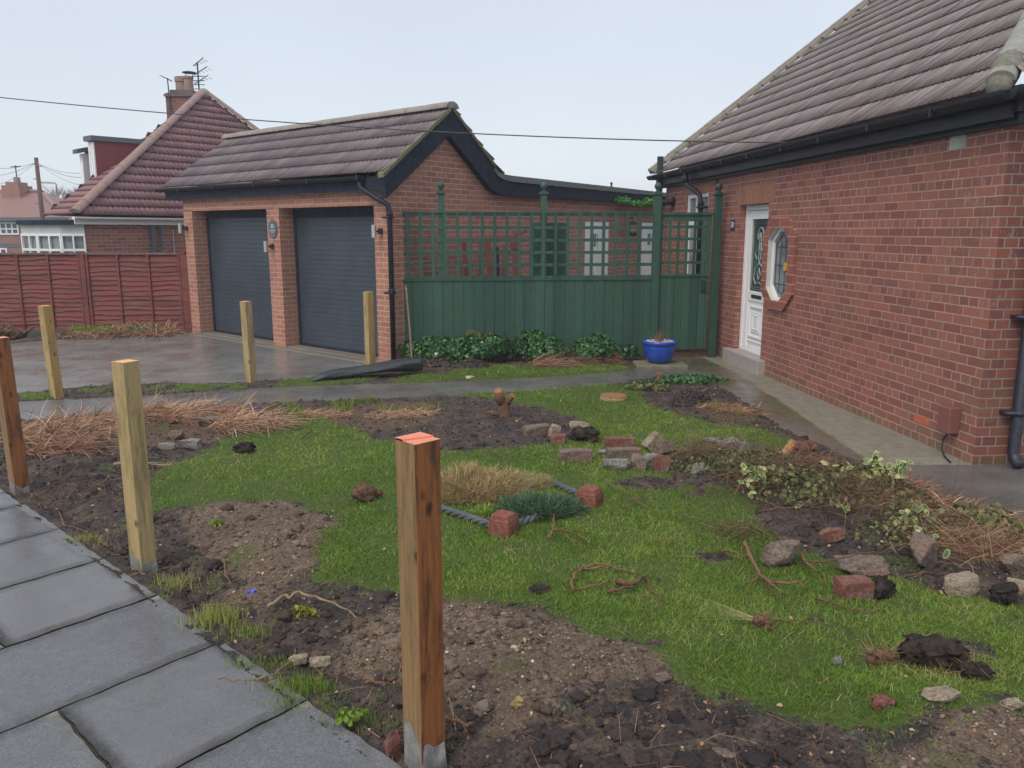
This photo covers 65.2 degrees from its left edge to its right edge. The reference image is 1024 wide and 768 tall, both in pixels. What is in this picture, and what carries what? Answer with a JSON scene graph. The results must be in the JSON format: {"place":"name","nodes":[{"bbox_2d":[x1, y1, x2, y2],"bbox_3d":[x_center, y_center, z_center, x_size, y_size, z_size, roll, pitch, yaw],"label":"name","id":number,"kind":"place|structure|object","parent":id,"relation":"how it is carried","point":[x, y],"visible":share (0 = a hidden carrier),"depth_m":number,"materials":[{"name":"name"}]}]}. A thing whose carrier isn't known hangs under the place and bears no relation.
{"place":"outdoors","nodes":[
{"label":"outdoors","id":0,"kind":"place"},
{"bbox_2d":[10,330,364,392],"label":"driveway","id":1,"kind":"structure","parent":0,"point":[187,357],"depth_m":11.59,"materials":[{"name":"concrete"}]},
{"bbox_2d":[0,489,401,767],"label":"pavement","id":2,"kind":"structure","parent":0,"point":[115,668],"depth_m":3.32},
{"bbox_2d":[10,328,636,356],"bbox_3d":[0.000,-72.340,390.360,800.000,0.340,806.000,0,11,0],"label":"ground","id":3,"kind":"structure","parent":0,"point":[33,333],"depth_m":15.93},
{"bbox_2d":[0,322,34,339],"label":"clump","id":4,"kind":"object","parent":3,"relation":"on","point":[11,332],"visible":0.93,"depth_m":13.93,"materials":[{"name":"brown plant"}]},
{"bbox_2d":[0,165,80,252],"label":"distant house","id":5,"kind":"structure","parent":3,"relation":"on","point":[18,199],"depth_m":46.13,"materials":[{"name":"ceramic"}]},
{"bbox_2d":[33,157,47,219],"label":"utility pole","id":6,"kind":"object","parent":3,"relation":"on","point":[39,192],"visible":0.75,"depth_m":43.71,"materials":[{"name":"wood"}]},
{"bbox_2d":[15,57,279,254],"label":"neighbour house","id":7,"kind":"structure","parent":3,"relation":"on","point":[116,202],"depth_m":18.24,"materials":[{"name":"tile"}]},
{"bbox_2d":[15,220,86,252],"bbox_3d":[-9.801,-2.891,17.053,1.840,1.180,0.733,9,14,39],"label":"bay window","id":8,"kind":"structure","parent":7,"relation":"in","point":[40,236],"depth_m":16.75,"materials":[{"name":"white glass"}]},
{"bbox_2d":[155,101,665,362],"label":"garage building","id":9,"kind":"structure","parent":3,"relation":"on","point":[330,198],"depth_m":12.67,"materials":[{"name":"brick"}]},
{"bbox_2d":[205,209,273,340],"bbox_3d":[-4.658,-1.911,13.957,2.310,2.217,0.080,9,14,40],"label":"roller door","id":10,"kind":"structure","parent":9,"relation":"in","point":[239,269],"depth_m":14.02,"materials":[{"name":"grey metal"}]},
{"bbox_2d":[293,207,377,356],"bbox_3d":[-2.629,-1.575,12.254,2.250,2.197,0.080,9,14,40],"label":"roller door","id":11,"kind":"structure","parent":9,"relation":"in","point":[335,247],"depth_m":12.34,"materials":[{"name":"grey metal"}]},
{"bbox_2d":[533,223,565,275],"bbox_3d":[0.547,-1.947,11.659,0.560,0.790,0.040,-1,11,-6],"label":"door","id":12,"kind":"structure","parent":9,"relation":"in","point":[561,246],"depth_m":11.64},
{"bbox_2d":[584,222,608,283],"bbox_3d":[1.649,-2.182,15.877,0.055,2.030,0.965,7,13,34],"label":"garden door","id":13,"kind":"structure","parent":9,"relation":"in","point":[597,233],"depth_m":15.79,"materials":[{"name":"white plastic"}]},
{"bbox_2d":[641,223,652,274],"bbox_3d":[3.050,-2.559,17.851,0.055,2.030,0.945,7,13,34],"label":"garden door","id":14,"kind":"structure","parent":9,"relation":"in","point":[646,233],"depth_m":17.63,"materials":[{"name":"white plastic"}]},
{"bbox_2d":[646,0,1023,468],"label":"brick house","id":15,"kind":"structure","parent":3,"relation":"on","point":[872,258],"depth_m":7.93,"materials":[{"name":"red brick"}]},
{"bbox_2d":[0,97,785,142],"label":"overhead cable","id":16,"kind":"object","parent":15,"relation":"attached to","point":[406,129],"visible":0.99,"depth_m":10.29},
{"bbox_2d":[687,192,708,273],"bbox_3d":[3.032,-2.037,13.061,0.060,2.100,1.050,-1,11,-6],"label":"window","id":17,"kind":"structure","parent":15,"relation":"in","point":[692,198],"depth_m":13.27,"materials":[{"name":"white plastic"}]},
{"bbox_2d":[739,204,768,355],"bbox_3d":[3.349,-1.412,10.855,0.070,2.000,0.960,-1,11,-6],"label":"front door","id":18,"kind":"structure","parent":15,"relation":"in","point":[756,224],"depth_m":11.02,"materials":[{"name":"white plastic"}]},
{"bbox_2d":[760,216,797,310],"bbox_3d":[3.345,-1.497,9.917,0.128,1.140,0.900,-1,11,-6],"label":"octagon window","id":19,"kind":"structure","parent":15,"relation":"in","point":[780,237],"depth_m":9.98,"materials":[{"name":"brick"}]},
{"bbox_2d":[0,330,1023,767],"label":"garden ground","id":20,"kind":"structure","parent":0,"point":[588,744],"depth_m":4.30,"materials":[{"name":"plant"}]},
{"bbox_2d":[0,336,30,495],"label":"timber post","id":21,"kind":"object","parent":20,"relation":"on","point":[14,446],"visible":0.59,"depth_m":5.70,"materials":[{"name":"orange wood"}]},
{"bbox_2d":[38,305,63,398],"bbox_3d":[-5.145,-0.230,8.953,0.127,1.292,0.115,6,12,28],"label":"timber post","id":22,"kind":"object","parent":20,"relation":"on","point":[48,334],"visible":0.75,"depth_m":8.89,"materials":[{"name":"brown wood"}]},
{"bbox_2d":[6,418,117,468],"bbox_3d":[-3.611,0.466,6.591,1.059,0.436,0.884,-4,12,-21],"label":"dried stem heap","id":23,"kind":"object","parent":20,"relation":"on","point":[66,445],"visible":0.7,"depth_m":6.66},
{"bbox_2d":[0,391,152,447],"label":"dried stem heap","id":24,"kind":"object","parent":20,"relation":"on","point":[87,422],"visible":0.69,"depth_m":7.22,"materials":[{"name":"plant"}]},
{"bbox_2d":[55,329,125,339],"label":"dried leaf clump","id":25,"kind":"object","parent":20,"relation":"on","point":[81,335],"visible":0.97,"depth_m":14.11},
{"bbox_2d":[0,252,191,331],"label":"red panel fence","id":26,"kind":"object","parent":20,"relation":"on","point":[87,289],"visible":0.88,"depth_m":15.06,"materials":[{"name":"wood"}]},
{"bbox_2d":[1,461,197,514],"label":"twig tangle","id":27,"kind":"object","parent":20,"relation":"on","point":[105,493],"visible":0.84,"depth_m":5.77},
{"bbox_2d":[111,359,157,573],"bbox_3d":[-2.072,0.573,4.419,0.126,1.416,0.127,6,12,29],"label":"timber post","id":28,"kind":"object","parent":20,"relation":"on","point":[133,451],"visible":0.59,"depth_m":4.36,"materials":[{"name":"brown wood"}]},
{"bbox_2d":[87,318,189,338],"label":"dried leaf clump","id":29,"kind":"object","parent":20,"relation":"on","point":[166,331],"visible":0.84,"depth_m":14.37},
{"bbox_2d":[146,568,216,597],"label":"grass tuft","id":30,"kind":"object","parent":20,"relation":"on","point":[177,584],"visible":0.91,"depth_m":4.29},
{"bbox_2d":[96,386,271,428],"bbox_3d":[-3.297,0.208,7.961,2.018,0.480,1.307,0,11,0],"label":"dried stem heap","id":31,"kind":"object","parent":20,"relation":"on","point":[184,412],"visible":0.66,"depth_m":7.87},
{"bbox_2d":[169,595,263,632],"bbox_3d":[-1.402,1.105,3.857,0.434,0.170,0.266,-2,11,-11],"label":"grass tuft","id":32,"kind":"object","parent":20,"relation":"on","point":[207,617],"visible":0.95,"depth_m":3.83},
{"bbox_2d":[240,301,256,382],"bbox_3d":[-3.242,-0.389,9.865,0.109,1.262,0.106,7,13,31],"label":"timber post","id":33,"kind":"object","parent":20,"relation":"on","point":[248,340],"visible":0.79,"depth_m":9.80,"materials":[{"name":"brown wood"}]},
{"bbox_2d":[211,609,292,651],"bbox_3d":[-1.231,1.145,3.720,0.366,0.141,0.249,0,11,0],"label":"grass tuft","id":34,"kind":"object","parent":20,"relation":"on","point":[250,632],"visible":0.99,"depth_m":3.74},
{"bbox_2d":[199,395,312,437],"bbox_3d":[-2.389,0.298,7.582,1.280,0.435,1.045,0,11,0],"label":"dried stem heap","id":35,"kind":"object","parent":20,"relation":"on","point":[248,424],"visible":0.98,"depth_m":7.54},
{"bbox_2d":[223,649,308,675],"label":"grass tuft","id":36,"kind":"object","parent":20,"relation":"on","point":[276,661],"visible":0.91,"depth_m":3.49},
{"bbox_2d":[245,664,374,707],"bbox_3d":[-0.828,1.234,3.309,0.501,0.144,0.266,4,11,18],"label":"grass tuft","id":37,"kind":"object","parent":20,"relation":"on","point":[310,685],"visible":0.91,"depth_m":3.31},
{"bbox_2d":[296,406,353,419],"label":"dried stem heap","id":38,"kind":"object","parent":20,"relation":"on","point":[334,413],"visible":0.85,"depth_m":8.08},
{"bbox_2d":[334,707,368,728],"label":"weed","id":39,"kind":"object","parent":20,"relation":"on","point":[350,718],"visible":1,"depth_m":3.04,"materials":[{"name":"green plant"}]},
{"bbox_2d":[309,700,403,733],"bbox_3d":[-0.588,1.292,3.117,0.357,0.104,0.236,2,11,9],"label":"grass tuft","id":40,"kind":"object","parent":20,"relation":"on","point":[371,720],"visible":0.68,"depth_m":3.11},
{"bbox_2d":[352,482,376,501],"bbox_3d":[-1.016,0.749,5.506,0.171,0.144,0.114,-7,13,-31],"label":"earth lump","id":41,"kind":"object","parent":20,"relation":"on","point":[363,492],"visible":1,"depth_m":5.47,"materials":[{"name":"brown soil"}]},
{"bbox_2d":[309,358,422,381],"bbox_3d":[-1.866,-0.189,10.235,1.458,0.221,0.325,-4,12,-21],"label":"weed matting roll","id":42,"kind":"object","parent":20,"relation":"on","point":[406,365],"visible":0.98,"depth_m":10.18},
{"bbox_2d":[363,291,375,364],"bbox_3d":[-1.905,-0.577,10.717,0.101,1.312,0.101,10,15,43],"label":"timber post","id":43,"kind":"object","parent":20,"relation":"on","point":[369,328],"visible":0.72,"depth_m":10.65,"materials":[{"name":"brown wood"}]},
{"bbox_2d":[383,730,400,760],"bbox_3d":[-0.437,1.319,2.908,0.040,0.114,0.069,10,15,43],"label":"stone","id":44,"kind":"object","parent":20,"relation":"on","point":[392,745],"visible":0.96,"depth_m":2.90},
{"bbox_2d":[361,405,440,418],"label":"dried stem heap","id":45,"kind":"object","parent":20,"relation":"on","point":[402,413],"visible":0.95,"depth_m":8.07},
{"bbox_2d":[395,432,446,767],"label":"timber post","id":46,"kind":"object","parent":20,"relation":"on","point":[418,473],"visible":1,"depth_m":2.71,"materials":[{"name":"orange wood"}]},
{"bbox_2d":[412,335,463,359],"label":"ivy clump","id":47,"kind":"object","parent":20,"relation":"on","point":[436,346],"visible":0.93,"depth_m":11.16,"materials":[{"name":"green plant"}]},
{"bbox_2d":[441,504,488,527],"bbox_3d":[-0.313,0.854,5.176,0.513,0.059,0.059,10,14,41],"label":"rope edging","id":48,"kind":"object","parent":20,"relation":"on","point":[465,516],"visible":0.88,"depth_m":5.14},
{"bbox_2d":[440,334,502,362],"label":"ivy clump","id":49,"kind":"object","parent":20,"relation":"on","point":[470,346],"visible":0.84,"depth_m":11.19,"materials":[{"name":"green plant"}]},
{"bbox_2d":[441,458,536,506],"bbox_3d":[-0.246,0.656,5.654,0.919,0.293,0.694,0,11,0],"label":"ornamental grass clump","id":50,"kind":"object","parent":20,"relation":"on","point":[473,482],"visible":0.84,"depth_m":5.55,"materials":[{"name":"plant"}]},
{"bbox_2d":[469,333,517,361],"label":"ivy clump","id":51,"kind":"object","parent":20,"relation":"on","point":[505,343],"visible":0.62,"depth_m":11.31,"materials":[{"name":"green plant"}]},
{"bbox_2d":[487,388,514,418],"bbox_3d":[-0.108,0.209,7.938,0.280,0.353,0.170,0,11,0],"label":"tree stump","id":52,"kind":"object","parent":20,"relation":"on","point":[503,403],"visible":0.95,"depth_m":7.88,"materials":[{"name":"wood"}]},
{"bbox_2d":[488,509,518,537],"bbox_3d":[-0.051,0.885,4.932,0.150,0.190,0.150,6,12,28],"label":"corner block","id":53,"kind":"object","parent":20,"relation":"on","point":[501,522],"depth_m":4.88,"materials":[{"name":"brick"}]},
{"bbox_2d":[0,422,1019,767],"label":"clay clods","id":54,"kind":"object","parent":20,"relation":"on","point":[560,738],"visible":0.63,"depth_m":3.19,"materials":[{"name":"soil"}]},
{"bbox_2d":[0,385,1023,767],"bbox_3d":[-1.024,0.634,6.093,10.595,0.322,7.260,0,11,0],"label":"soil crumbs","id":55,"kind":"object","parent":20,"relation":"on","point":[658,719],"visible":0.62,"depth_m":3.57,"materials":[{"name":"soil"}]},
{"bbox_2d":[1,382,1023,767],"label":"root fibres","id":56,"kind":"object","parent":20,"relation":"on","point":[545,622],"visible":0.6,"depth_m":3.63,"materials":[{"name":"plant"}]},
{"bbox_2d":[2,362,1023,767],"bbox_3d":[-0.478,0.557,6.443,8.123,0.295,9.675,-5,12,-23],"label":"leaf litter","id":57,"kind":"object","parent":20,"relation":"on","point":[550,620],"visible":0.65,"depth_m":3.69,"materials":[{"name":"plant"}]},
{"bbox_2d":[3,358,1023,767],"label":"lawn grass","id":58,"kind":"structure","parent":20,"relation":"on","point":[841,672],"depth_m":4.41,"materials":[{"name":"plant"}]},
{"bbox_2d":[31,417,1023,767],"bbox_3d":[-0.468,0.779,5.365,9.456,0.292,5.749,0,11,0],"label":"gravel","id":59,"kind":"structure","parent":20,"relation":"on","point":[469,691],"depth_m":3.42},
{"bbox_2d":[500,468,556,491],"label":"clump","id":60,"kind":"object","parent":20,"relation":"on","point":[538,479],"visible":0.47,"depth_m":5.83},
{"bbox_2d":[401,182,663,357],"bbox_3d":[0.293,-1.557,11.531,3.733,2.632,0.202,-1,11,-5],"label":"green fence","id":61,"kind":"object","parent":20,"relation":"on","point":[621,310],"visible":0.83,"depth_m":11.51,"materials":[{"name":"wood"}]},
{"bbox_2d":[657,183,724,357],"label":"garden gate","id":62,"kind":"structure","parent":61,"relation":"attached to","point":[682,304],"depth_m":11.75,"materials":[{"name":"wood"}]},
{"bbox_2d":[501,329,568,361],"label":"ivy clump","id":63,"kind":"object","parent":20,"relation":"on","point":[524,339],"visible":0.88,"depth_m":11.43,"materials":[{"name":"green plant"}]},
{"bbox_2d":[521,423,549,436],"bbox_3d":[0.220,0.427,7.325,0.253,0.103,0.109,-5,12,-25],"label":"brick","id":64,"kind":"object","parent":20,"relation":"on","point":[533,430],"visible":0.9,"depth_m":7.28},
{"bbox_2d":[489,486,590,521],"bbox_3d":[0.184,0.774,5.295,0.723,0.194,0.520,0,11,0],"label":"creeping conifer","id":65,"kind":"object","parent":20,"relation":"on","point":[529,502],"visible":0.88,"depth_m":5.24,"materials":[{"name":"plant"}]},
{"bbox_2d":[525,341,568,359],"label":"ivy clump","id":66,"kind":"object","parent":20,"relation":"on","point":[556,348],"visible":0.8,"depth_m":11.35,"materials":[{"name":"green plant"}]},
{"bbox_2d":[521,343,591,369],"bbox_3d":[0.573,-0.333,11.034,1.059,0.426,0.908,0,11,0],"label":"dried stem heap","id":67,"kind":"object","parent":20,"relation":"on","point":[554,362],"visible":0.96,"depth_m":10.99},
{"bbox_2d":[558,448,592,461],"bbox_3d":[0.512,0.579,6.482,0.270,0.103,0.108,-1,11,-3],"label":"brick","id":68,"kind":"object","parent":20,"relation":"on","point":[576,454],"visible":0.96,"depth_m":6.43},
{"bbox_2d":[569,424,600,441],"bbox_3d":[0.642,0.438,7.095,0.288,0.160,0.198,5,12,22],"label":"earth lump","id":69,"kind":"object","parent":20,"relation":"on","point":[589,433],"visible":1,"depth_m":7.04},
{"bbox_2d":[576,484,602,508],"bbox_3d":[0.525,0.791,5.428,0.150,0.190,0.150,6,12,28],"label":"corner block","id":70,"kind":"object","parent":20,"relation":"on","point":[591,496],"depth_m":5.37,"materials":[{"name":"brick"}]},
{"bbox_2d":[572,332,618,360],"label":"ivy clump","id":71,"kind":"object","parent":20,"relation":"on","point":[583,345],"visible":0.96,"depth_m":11.29,"materials":[{"name":"green plant"}]},
{"bbox_2d":[570,563,640,591],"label":"branch","id":72,"kind":"object","parent":20,"relation":"on","point":[578,571],"visible":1,"depth_m":4.31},
{"bbox_2d":[604,436,635,447],"bbox_3d":[0.928,0.506,6.878,0.269,0.103,0.108,1,11,3],"label":"brick","id":73,"kind":"object","parent":20,"relation":"on","point":[619,441],"visible":0.79,"depth_m":6.83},
{"bbox_2d":[606,447,640,458],"bbox_3d":[0.907,0.573,6.521,0.272,0.103,0.108,-1,11,-6],"label":"brick","id":74,"kind":"object","parent":20,"relation":"on","point":[618,452],"visible":0.73,"depth_m":6.47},
{"bbox_2d":[607,574,666,603],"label":"branch","id":75,"kind":"object","parent":20,"relation":"on","point":[626,584],"visible":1,"depth_m":4.13,"materials":[{"name":"brown plant"}]},
{"bbox_2d":[624,381,672,391],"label":"ground cover plant","id":76,"kind":"object","parent":20,"relation":"on","point":[644,385],"visible":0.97,"depth_m":9.38,"materials":[{"name":"green plant"}]},
{"bbox_2d":[643,373,734,384],"bbox_3d":[2.179,-0.049,9.876,1.149,0.150,0.342,0,11,0],"label":"ivy patch","id":77,"kind":"object","parent":20,"relation":"on","point":[691,379],"visible":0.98,"depth_m":9.80,"materials":[{"name":"green plant"}]},
{"bbox_2d":[667,389,714,406],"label":"soil heap","id":78,"kind":"object","parent":20,"relation":"on","point":[689,397],"visible":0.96,"depth_m":8.51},
{"bbox_2d":[635,418,768,472],"bbox_3d":[1.493,0.485,6.292,1.363,0.490,1.132,3,11,15],"label":"twig tangle","id":79,"kind":"object","parent":20,"relation":"on","point":[699,450],"visible":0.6,"depth_m":6.22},
{"bbox_2d":[665,448,744,477],"bbox_3d":[1.499,0.608,6.127,0.764,0.261,0.523,5,12,26],"label":"cut shrub heap","id":80,"kind":"object","parent":20,"relation":"on","point":[698,459],"visible":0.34,"depth_m":6.08,"materials":[{"name":"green plant"}]},
{"bbox_2d":[674,508,790,550],"bbox_3d":[1.371,0.876,4.841,0.781,0.195,0.538,0,11,0],"label":"twig tangle","id":81,"kind":"object","parent":20,"relation":"on","point":[737,529],"visible":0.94,"depth_m":4.84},
{"bbox_2d":[694,399,770,416],"bbox_3d":[2.318,0.284,8.303,0.888,0.227,0.610,0,11,0],"label":"dried stem heap","id":82,"kind":"object","parent":20,"relation":"on","point":[746,409],"visible":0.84,"depth_m":8.26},
{"bbox_2d":[735,608,787,630],"bbox_3d":[1.175,1.157,3.793,0.261,0.214,0.276,0,11,0],"label":"turf clod","id":83,"kind":"object","parent":20,"relation":"on","point":[762,620],"visible":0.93,"depth_m":3.74,"materials":[{"name":"soil"}]},
{"bbox_2d":[704,448,820,486],"bbox_3d":[1.831,0.642,5.761,0.860,0.333,0.636,0,11,0],"label":"cut shrub heap","id":84,"kind":"object","parent":20,"relation":"on","point":[717,458],"visible":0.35,"depth_m":5.74,"materials":[{"name":"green plant"}]},
{"bbox_2d":[719,540,807,594],"bbox_3d":[1.312,0.983,4.343,0.287,0.065,0.682,-2,11,-13],"label":"branch","id":85,"kind":"object","parent":20,"relation":"on","point":[753,562],"visible":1,"depth_m":4.21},
{"bbox_2d":[761,539,799,566],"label":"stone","id":86,"kind":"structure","parent":20,"relation":"on","point":[781,553],"depth_m":4.42,"materials":[{"name":"stone"}]},
{"bbox_2d":[661,416,902,513],"bbox_3d":[1.884,0.535,5.540,1.771,0.591,1.217,0,11,0],"label":"twig tangle","id":87,"kind":"object","parent":20,"relation":"on","point":[796,462],"visible":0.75,"depth_m":5.49,"materials":[{"name":"plant"}]},
{"bbox_2d":[818,527,844,543],"bbox_3d":[1.891,0.896,4.744,0.157,0.098,0.092,0,11,0],"label":"brick lump","id":88,"kind":"object","parent":20,"relation":"on","point":[836,534],"visible":0.94,"depth_m":4.71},
{"bbox_2d":[735,450,949,558],"bbox_3d":[2.205,0.671,5.149,1.339,0.378,0.775,10,15,42],"label":"variegated branch","id":89,"kind":"object","parent":20,"relation":"on","point":[875,463],"visible":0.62,"depth_m":5.27,"materials":[{"name":"green plant"}]},
{"bbox_2d":[748,463,939,514],"bbox_3d":[2.194,0.711,5.366,1.236,0.346,0.689,0,11,0],"label":"cut shrub heap","id":90,"kind":"object","parent":20,"relation":"on","point":[802,491],"visible":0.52,"depth_m":5.21,"materials":[{"name":"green plant"}]},
{"bbox_2d":[832,574,874,600],"bbox_3d":[1.738,1.041,4.075,0.170,0.103,0.108,-1,11,-6],"label":"half brick","id":91,"kind":"object","parent":20,"relation":"on","point":[851,587],"visible":0.95,"depth_m":4.03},
{"bbox_2d":[720,442,988,539],"bbox_3d":[2.231,0.682,5.132,1.858,0.530,1.268,0,11,0],"label":"twig tangle","id":92,"kind":"object","parent":20,"relation":"on","point":[864,489],"visible":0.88,"depth_m":5.07,"materials":[{"name":"plant"}]},
{"bbox_2d":[834,554,888,577],"bbox_3d":[1.904,0.992,4.343,0.271,0.096,0.182,1,11,3],"label":"stone block","id":93,"kind":"object","parent":20,"relation":"on","point":[867,565],"depth_m":4.30,"materials":[{"name":"stone"}]},
{"bbox_2d":[850,629,908,671],"bbox_3d":[1.601,1.219,3.453,0.334,0.242,0.342,5,12,26],"label":"turf clod","id":94,"kind":"object","parent":20,"relation":"on","point":[877,656],"visible":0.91,"depth_m":3.41,"materials":[{"name":"soil"}]},
{"bbox_2d":[869,692,897,709],"bbox_3d":[1.428,1.222,3.083,0.122,0.055,0.073,-5,12,-25],"label":"stone","id":95,"kind":"object","parent":20,"relation":"on","point":[883,700],"visible":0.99,"depth_m":3.06,"materials":[{"name":"stone"}]},
{"bbox_2d":[872,576,895,599],"bbox_3d":[1.888,1.038,4.069,0.161,0.115,0.102,-7,13,-31],"label":"earth lump","id":96,"kind":"object","parent":20,"relation":"on","point":[884,588],"visible":0.94,"depth_m":4.03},
{"bbox_2d":[845,511,952,551],"bbox_3d":[2.308,0.893,4.792,0.692,0.203,0.417,0,11,0],"label":"ground cover plant","id":97,"kind":"object","parent":20,"relation":"on","point":[878,525],"visible":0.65,"depth_m":4.78,"materials":[{"name":"green plant"}]},
{"bbox_2d":[910,532,937,568],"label":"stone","id":98,"kind":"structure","parent":20,"relation":"on","point":[923,550],"depth_m":4.39,"materials":[{"name":"stone"}]},
{"bbox_2d":[840,466,1019,511],"bbox_3d":[2.808,0.749,5.392,1.385,0.412,0.718,0,11,0],"label":"twig tangle","id":99,"kind":"object","parent":20,"relation":"on","point":[932,494],"visible":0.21,"depth_m":5.39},
{"bbox_2d":[881,626,983,674],"bbox_3d":[1.816,1.220,3.432,0.536,0.280,0.381,0,11,0],"label":"turf clod","id":100,"kind":"object","parent":20,"relation":"on","point":[923,650],"visible":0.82,"depth_m":3.39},
{"bbox_2d":[846,486,1023,572],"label":"twig tangle","id":101,"kind":"object","parent":20,"relation":"on","point":[951,536],"visible":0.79,"depth_m":4.61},
{"bbox_2d":[922,684,960,701],"bbox_3d":[1.682,1.218,3.130,0.141,0.038,0.087,-4,11,-18],"label":"stone","id":102,"kind":"object","parent":20,"relation":"on","point":[944,693],"visible":1,"depth_m":3.12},
{"bbox_2d":[943,571,980,596],"bbox_3d":[2.322,1.040,4.134,0.203,0.101,0.123,-3,11,-13],"label":"stone","id":103,"kind":"object","parent":20,"relation":"on","point":[965,584],"visible":0.99,"depth_m":4.10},
{"bbox_2d":[909,501,1023,537],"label":"leaf spray","id":104,"kind":"object","parent":20,"relation":"on","point":[1002,514],"visible":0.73,"depth_m":4.96,"materials":[{"name":"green plant"}]},
{"bbox_2d":[909,490,1023,533],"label":"dried stem heap","id":105,"kind":"object","parent":20,"relation":"on","point":[943,514],"visible":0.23,"depth_m":5.16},
{"bbox_2d":[926,516,1023,564],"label":"dried stem heap","id":106,"kind":"object","parent":20,"relation":"on","point":[1010,537],"visible":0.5,"depth_m":4.68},
{"bbox_2d":[948,647,1016,685],"bbox_3d":[1.929,1.220,3.349,0.388,0.215,0.309,0,11,0],"label":"turf clod","id":107,"kind":"object","parent":20,"relation":"on","point":[972,668],"visible":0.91,"depth_m":3.31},
{"bbox_2d":[988,582,1020,606],"bbox_3d":[2.475,1.053,4.012,0.180,0.115,0.113,-4,11,-19],"label":"earth lump","id":108,"kind":"object","parent":20,"relation":"on","point":[1004,594],"visible":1,"depth_m":3.98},
{"bbox_2d":[998,554,1023,575],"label":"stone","id":109,"kind":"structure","parent":20,"relation":"on","point":[1015,562],"depth_m":4.34,"materials":[{"name":"stone"}]},
{"bbox_2d":[0,0,1023,197],"label":"sky","id":110,"kind":"structure","parent":0,"point":[616,69],"materials":[{"name":"grey"}]},
{"bbox_2d":[19,356,1023,516],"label":"path","id":111,"kind":"structure","parent":0,"point":[849,433],"depth_m":8.64,"materials":[{"name":"concrete"}]},
{"bbox_2d":[632,360,688,368],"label":"paving stone","id":112,"kind":"object","parent":111,"relation":"on","point":[646,364],"visible":0.8,"depth_m":10.92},
{"bbox_2d":[642,330,677,363],"bbox_3d":[2.050,-0.540,11.116,0.496,0.490,0.496,0,11,0],"label":"plant pot","id":113,"kind":"object","parent":112,"relation":"on","point":[659,349],"visible":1,"depth_m":10.98,"materials":[{"name":"blue ceramic"}]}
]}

